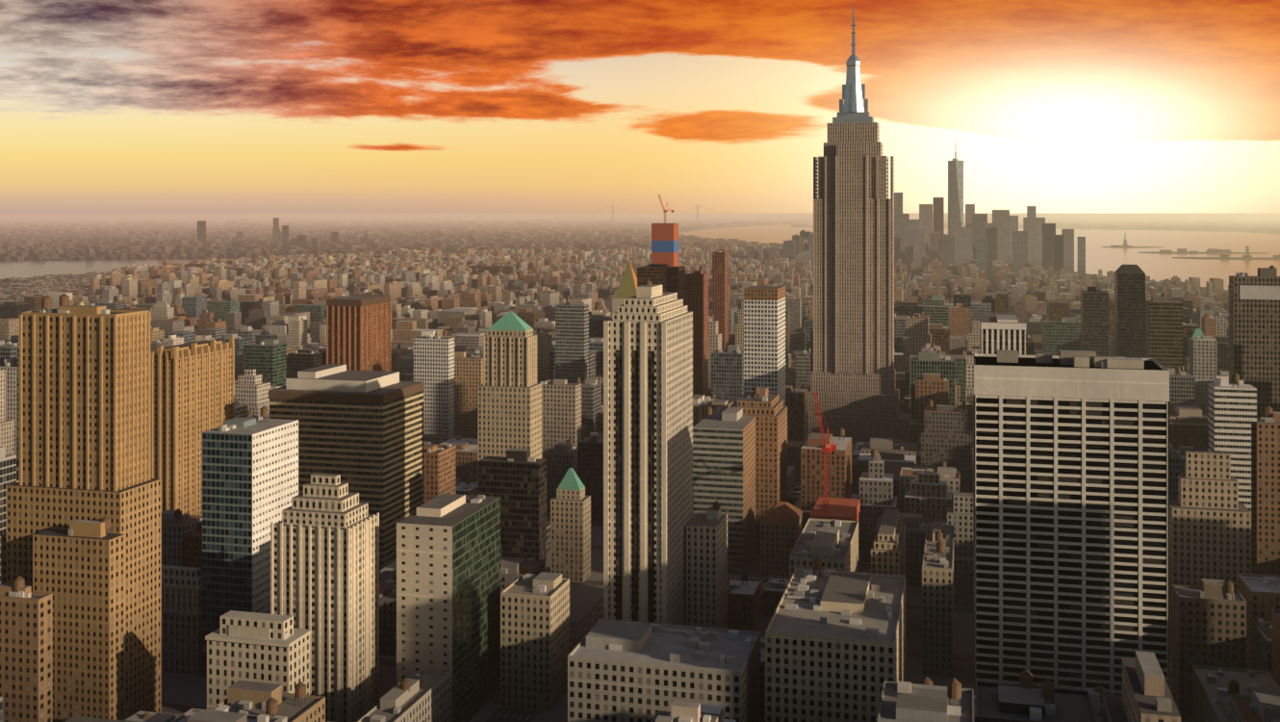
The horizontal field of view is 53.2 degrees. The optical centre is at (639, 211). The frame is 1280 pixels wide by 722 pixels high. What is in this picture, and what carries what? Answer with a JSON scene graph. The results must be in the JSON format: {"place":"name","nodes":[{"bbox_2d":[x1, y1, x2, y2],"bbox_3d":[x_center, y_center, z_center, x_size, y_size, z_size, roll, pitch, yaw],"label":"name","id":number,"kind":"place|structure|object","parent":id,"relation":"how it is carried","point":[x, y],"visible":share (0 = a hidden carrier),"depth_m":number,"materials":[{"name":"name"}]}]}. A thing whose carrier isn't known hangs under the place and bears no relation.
{"place":"outdoors","nodes":[
{"label":"outdoors","id":0,"kind":"place"},
{"bbox_2d":[0,258,217,279],"bbox_3d":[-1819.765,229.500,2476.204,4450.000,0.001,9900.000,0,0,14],"label":"river","id":1,"kind":"structure","parent":0,"point":[21,268],"depth_m":5394.32,"materials":[{"name":"grey liquid"}]},
{"bbox_2d":[0,213,1279,721],"bbox_3d":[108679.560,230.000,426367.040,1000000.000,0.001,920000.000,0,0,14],"label":"ground","id":2,"kind":"structure","parent":0,"point":[589,622],"depth_m":740.47,"materials":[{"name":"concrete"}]},
{"bbox_2d":[496,610,600,719],"bbox_3d":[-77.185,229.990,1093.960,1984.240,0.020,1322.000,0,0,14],"label":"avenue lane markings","id":3,"kind":"object","parent":2,"relation":"on","point":[576,646],"visible":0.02,"depth_m":691.76,"materials":[{"name":"paint"}]},
{"bbox_2d":[0,122,1279,721],"bbox_3d":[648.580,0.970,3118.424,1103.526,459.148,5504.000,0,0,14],"label":"skyscrapers","id":4,"kind":"structure","parent":2,"relation":"on","point":[1099,553],"depth_m":594.27,"materials":[{"name":"beige stone"}]},
{"bbox_2d":[614,261,637,298],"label":"pyramid roof","id":5,"kind":"structure","parent":4,"relation":"on","point":[627,286],"depth_m":1976.26,"materials":[{"name":"green metal"}]},
{"bbox_2d":[651,223,860,523],"bbox_3d":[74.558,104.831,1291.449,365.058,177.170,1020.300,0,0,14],"label":"construction netting","id":6,"kind":"object","parent":4,"relation":"on","point":[846,509],"visible":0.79,"depth_m":797.79,"materials":[{"name":"red fabric"}]},
{"bbox_2d":[651,240,678,252],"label":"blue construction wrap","id":7,"kind":"object","parent":6,"relation":"on","point":[664,245],"visible":0.88,"depth_m":1798.36,"materials":[{"name":"blue fabric"}]},
{"bbox_2d":[658,194,673,223],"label":"tower crane","id":8,"kind":"object","parent":6,"relation":"on","point":[664,211],"visible":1,"depth_m":1811.67,"materials":[{"name":"red metal"}]},
{"bbox_2d":[813,390,836,511],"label":"tower crane","id":9,"kind":"object","parent":6,"relation":"on","point":[827,448],"visible":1,"depth_m":764.79,"materials":[{"name":"red metal"}]},
{"bbox_2d":[832,7,873,123],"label":"spire","id":10,"kind":"structure","parent":4,"relation":"on","point":[853,109],"depth_m":1297.82,"materials":[{"name":"metal"}]},
{"bbox_2d":[0,192,1279,721],"bbox_3d":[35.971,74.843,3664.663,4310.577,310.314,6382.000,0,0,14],"label":"city buildings","id":11,"kind":"structure","parent":2,"relation":"on","point":[268,314],"depth_m":1399.18,"materials":[{"name":"grey concrete"}]},
{"bbox_2d":[0,213,1279,276],"bbox_3d":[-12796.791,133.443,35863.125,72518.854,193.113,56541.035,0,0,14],"label":"harbor island buildings","id":12,"kind":"structure","parent":2,"relation":"on","point":[62,237],"depth_m":12622.72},
{"bbox_2d":[575,204,735,224],"bbox_3d":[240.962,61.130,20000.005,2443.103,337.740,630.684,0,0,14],"label":"suspension bridge","id":13,"kind":"structure","parent":2,"relation":"on","point":[654,219],"depth_m":19997.50,"materials":[{"name":"metal"}]},
{"bbox_2d":[161,441,1191,721],"bbox_3d":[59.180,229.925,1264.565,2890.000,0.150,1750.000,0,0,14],"label":"sidewalk blocks","id":14,"kind":"structure","parent":2,"relation":"on","point":[177,688],"depth_m":659.98,"materials":[{"name":"grey concrete"}]},
{"bbox_2d":[1100,246,1279,259],"bbox_3d":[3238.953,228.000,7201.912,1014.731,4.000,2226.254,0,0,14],"label":"harbor islands","id":15,"kind":"object","parent":2,"relation":"on","point":[1251,258],"visible":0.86,"depth_m":6980.61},
{"bbox_2d":[0,0,1279,213],"label":"sky","id":16,"kind":"structure","parent":0,"point":[107,106],"materials":[{"name":"orange"}]},
{"bbox_2d":[678,213,1279,289],"bbox_3d":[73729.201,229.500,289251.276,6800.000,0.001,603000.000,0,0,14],"label":"water","id":17,"kind":"structure","parent":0,"point":[1158,267],"depth_m":8350.15,"materials":[{"name":"grey liquid"}]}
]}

